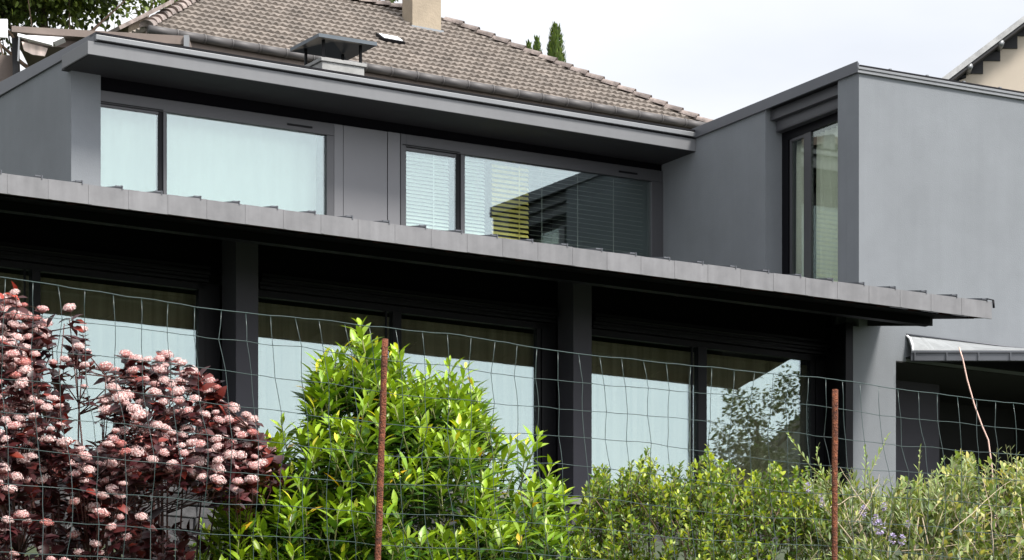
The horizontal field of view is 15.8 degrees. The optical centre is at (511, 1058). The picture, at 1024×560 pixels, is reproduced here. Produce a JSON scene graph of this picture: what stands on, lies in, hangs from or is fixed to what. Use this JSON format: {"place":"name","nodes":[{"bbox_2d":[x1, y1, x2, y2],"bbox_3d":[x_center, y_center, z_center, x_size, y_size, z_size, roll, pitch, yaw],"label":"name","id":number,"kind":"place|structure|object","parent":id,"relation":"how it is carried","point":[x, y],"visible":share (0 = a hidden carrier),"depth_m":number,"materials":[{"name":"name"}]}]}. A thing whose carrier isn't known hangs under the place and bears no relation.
{"place":"outdoors","nodes":[
{"label":"outdoors","id":0,"kind":"place"},
{"bbox_2d":[5,541,1018,559],"bbox_3d":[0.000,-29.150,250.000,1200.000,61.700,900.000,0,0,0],"label":"hillside ground","id":1,"kind":"structure","parent":0,"point":[780,556],"depth_m":35.98,"materials":[{"name":"green plant"}]},
{"bbox_2d":[0,0,177,67],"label":"broadleaf tree","id":2,"kind":"object","parent":1,"relation":"on","point":[16,12],"visible":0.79,"depth_m":67.82,"materials":[{"name":"green plant"}]},
{"bbox_2d":[0,281,292,559],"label":"flowering ninebark","id":3,"kind":"object","parent":1,"relation":"on","point":[23,467],"visible":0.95,"depth_m":11.60,"materials":[{"name":"pink plant"}]},
{"bbox_2d":[119,0,175,15],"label":"broadleaf tree","id":4,"kind":"object","parent":1,"relation":"on","point":[143,8],"visible":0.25,"depth_m":82.06,"materials":[{"name":"green plant"}]},
{"bbox_2d":[190,517,230,559],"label":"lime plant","id":5,"kind":"object","parent":1,"relation":"on","point":[199,551],"visible":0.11,"depth_m":12.61,"materials":[{"name":"green plant"}]},
{"bbox_2d":[190,317,594,559],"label":"laurel shrub","id":6,"kind":"object","parent":1,"relation":"on","point":[341,402],"visible":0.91,"depth_m":12.39,"materials":[{"name":"green plant"}]},
{"bbox_2d":[110,0,711,128],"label":"tiled house","id":7,"kind":"structure","parent":1,"relation":"on","point":[422,42],"depth_m":62.16,"materials":[{"name":"tile"}]},
{"bbox_2d":[1,450,872,545],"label":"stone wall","id":8,"kind":"structure","parent":1,"relation":"on","point":[191,512],"depth_m":42.84,"materials":[{"name":"grey stone"}]},
{"bbox_2d":[0,32,1023,543],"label":"modern house","id":9,"kind":"structure","parent":1,"relation":"on","point":[564,230],"depth_m":48.26,"materials":[{"name":"paint"}]},
{"bbox_2d":[0,26,191,81],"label":"garden shelter","id":10,"kind":"object","parent":9,"relation":"on","point":[9,65],"visible":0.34,"depth_m":52.90,"materials":[{"name":"wood"}]},
{"bbox_2d":[0,19,7,37],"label":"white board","id":11,"kind":"object","parent":10,"relation":"attached to","point":[3,28],"visible":1,"depth_m":52.27,"materials":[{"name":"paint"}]},
{"bbox_2d":[17,33,65,61],"bbox_3d":[-6.683,-14.314,52.447,0.743,0.412,0.344,0,0,-15],"label":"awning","id":12,"kind":"object","parent":10,"relation":"attached to","point":[33,49],"visible":1,"depth_m":52.41,"materials":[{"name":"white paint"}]},
{"bbox_2d":[0,273,195,458],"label":"window","id":13,"kind":"structure","parent":9,"relation":"attached to","point":[100,307],"depth_m":43.41,"materials":[{"name":"clear glass"}]},
{"bbox_2d":[0,242,219,460],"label":"window","id":14,"kind":"structure","parent":9,"relation":"in","point":[37,260],"depth_m":43.23,"materials":[{"name":"black metal"}]},
{"bbox_2d":[101,107,315,211],"bbox_3d":[-4.072,-11.220,48.934,3.321,2.520,0.045,0,0,-30],"label":"curtain","id":15,"kind":"object","parent":9,"relation":"hanging from","point":[227,162],"visible":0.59,"depth_m":48.99,"materials":[{"name":"fabric"}]},
{"bbox_2d":[101,90,333,215],"bbox_3d":[-3.876,-11.362,48.614,3.408,2.324,0.125,0,0,-30],"label":"window","id":16,"kind":"structure","parent":9,"relation":"in","point":[158,107],"depth_m":48.50,"materials":[{"name":"black metal"}]},
{"bbox_2d":[258,302,533,491],"bbox_3d":[-1.344,-8.052,45.420,4.041,2.104,0.020,0,0,-30],"label":"roller blind","id":17,"kind":"object","parent":9,"relation":"attached to","point":[286,361],"visible":0.29,"depth_m":45.48,"materials":[{"name":"white fabric"}]},
{"bbox_2d":[258,273,557,494],"bbox_3d":[-1.253,-8.148,45.201,4.174,2.455,0.296,0,0,-30],"label":"window","id":18,"kind":"structure","parent":9,"relation":"in","point":[395,302],"depth_m":45.42,"materials":[{"name":"black metal"}]},
{"bbox_2d":[400,133,662,256],"bbox_3d":[0.278,-11.351,51.072,4.216,2.346,0.177,0,0,-30],"label":"window","id":19,"kind":"structure","parent":9,"relation":"in","point":[415,144],"depth_m":50.76,"materials":[{"name":"black metal"}]},
{"bbox_2d":[592,341,806,510],"bbox_3d":[2.495,-8.052,47.664,3.538,2.104,0.016,0,0,-30],"label":"roller blind","id":20,"kind":"object","parent":9,"relation":"attached to","point":[724,381],"visible":0.43,"depth_m":47.51,"materials":[{"name":"white fabric"}]},
{"bbox_2d":[592,313,830,505],"bbox_3d":[2.628,-8.148,47.467,3.822,2.455,0.296,0,0,-30],"label":"window","id":21,"kind":"structure","parent":9,"relation":"in","point":[701,338],"depth_m":47.36,"materials":[{"name":"black metal"}]},
{"bbox_2d":[796,139,803,276],"bbox_3d":[3.895,-11.170,49.851,0.050,2.467,0.190,0,0,-30],"label":"curtain","id":22,"kind":"object","parent":9,"relation":"hanging from","point":[800,209],"visible":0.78,"depth_m":49.87,"materials":[{"name":"fabric"}]},
{"bbox_2d":[782,112,837,277],"bbox_3d":[4.158,-11.194,49.210,0.064,2.707,1.872,0,0,-30],"label":"window","id":23,"kind":"structure","parent":9,"relation":"in","point":[805,132],"depth_m":49.70,"materials":[{"name":"black metal"}]},
{"bbox_2d":[816,126,837,281],"bbox_3d":[4.398,-11.170,48.995,0.122,2.468,1.195,0,0,-30],"label":"curtain","id":24,"kind":"object","parent":9,"relation":"hanging from","point":[827,206],"visible":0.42,"depth_m":49.28,"materials":[{"name":"fabric"}]},
{"bbox_2d":[958,347,995,539],"bbox_3d":[6.064,-7.953,48.052,0.505,2.629,0.019,0,0,0],"label":"cord","id":25,"kind":"object","parent":9,"relation":"hanging from","point":[977,411],"visible":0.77,"depth_m":48.05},
{"bbox_2d":[0,277,1023,559],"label":"wire fence","id":26,"kind":"object","parent":1,"relation":"on","point":[384,393],"visible":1,"depth_m":12.04,"materials":[{"name":"metal"}]},
{"bbox_2d":[526,39,531,48],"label":"cypress tree","id":27,"kind":"object","parent":1,"relation":"on","point":[528,44],"depth_m":78.95,"materials":[{"name":"green plant"}]},
{"bbox_2d":[532,34,541,51],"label":"cypress tree","id":28,"kind":"object","parent":1,"relation":"on","point":[537,45],"depth_m":78.44,"materials":[{"name":"green plant"}]},
{"bbox_2d":[546,21,565,61],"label":"cypress tree","id":29,"kind":"object","parent":1,"relation":"on","point":[554,48],"visible":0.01,"depth_m":77.89,"materials":[{"name":"green plant"}]},
{"bbox_2d":[565,444,852,559],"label":"privet shrub","id":30,"kind":"object","parent":1,"relation":"on","point":[734,500],"visible":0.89,"depth_m":13.60,"materials":[{"name":"green plant"}]},
{"bbox_2d":[786,432,1023,559],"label":"butterfly bush","id":31,"kind":"object","parent":1,"relation":"on","point":[875,540],"visible":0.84,"depth_m":14.25,"materials":[{"name":"green plant"}]},
{"bbox_2d":[881,449,1023,559],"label":"bush","id":32,"kind":"object","parent":1,"relation":"on","point":[1015,523],"visible":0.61,"depth_m":14.69,"materials":[{"name":"green plant"}]},
{"bbox_2d":[942,16,1023,91],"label":"gabled house","id":33,"kind":"structure","parent":1,"relation":"on","point":[997,61],"depth_m":67.56,"materials":[{"name":"paint"}]},
{"bbox_2d":[0,0,1023,119],"label":"sky","id":34,"kind":"structure","parent":0,"point":[711,59],"materials":[{"name":"white"}]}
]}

